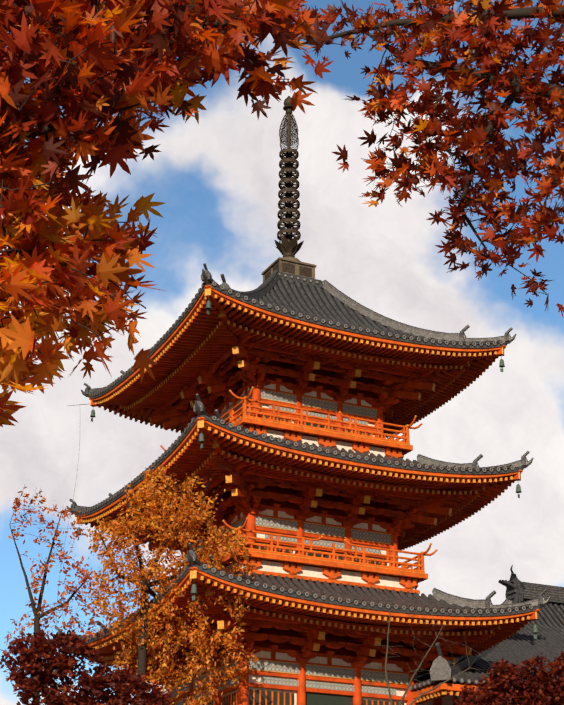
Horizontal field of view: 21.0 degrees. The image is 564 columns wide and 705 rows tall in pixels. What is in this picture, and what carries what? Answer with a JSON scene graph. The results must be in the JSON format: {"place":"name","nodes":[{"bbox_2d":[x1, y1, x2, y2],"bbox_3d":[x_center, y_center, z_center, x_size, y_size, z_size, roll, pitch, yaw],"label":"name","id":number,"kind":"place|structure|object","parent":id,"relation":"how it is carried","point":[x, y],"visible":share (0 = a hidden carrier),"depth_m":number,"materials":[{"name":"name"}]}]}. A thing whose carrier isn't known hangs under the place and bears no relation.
{"place":"outdoors","nodes":[
{"label":"outdoors","id":0,"kind":"place"},
{"bbox_2d":[0,0,563,704],"label":"sky","id":1,"kind":"structure","parent":0,"point":[216,178],"materials":[{"name":"white"}]},
{"bbox_2d":[410,565,563,690],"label":"hall roof","id":2,"kind":"structure","parent":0,"point":[522,645],"depth_m":55.76,"materials":[{"name":"grey tile"}]},
{"bbox_3d":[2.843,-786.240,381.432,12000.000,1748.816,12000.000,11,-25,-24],"label":"ground","id":3,"kind":"structure","parent":0,"visible":0},
{"bbox_2d":[56,285,539,704],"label":"pagoda","id":4,"kind":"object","parent":3,"relation":"on","point":[305,516],"visible":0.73,"depth_m":48.89,"materials":[{"name":"paint"}]},
{"bbox_2d":[52,263,550,643],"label":"roof tiles","id":5,"kind":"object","parent":4,"relation":"on","point":[328,304],"depth_m":48.48,"materials":[{"name":"grey tile"}]},
{"bbox_2d":[259,96,323,287],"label":"spire","id":6,"kind":"structure","parent":5,"relation":"on","point":[288,265],"depth_m":56.10,"materials":[{"name":"grey metal"}]},
{"bbox_2d":[413,679,550,704],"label":"roof eaves","id":7,"kind":"object","parent":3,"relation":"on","point":[444,692],"visible":0.35,"depth_m":47.56,"materials":[{"name":"orange wood"}]}
]}

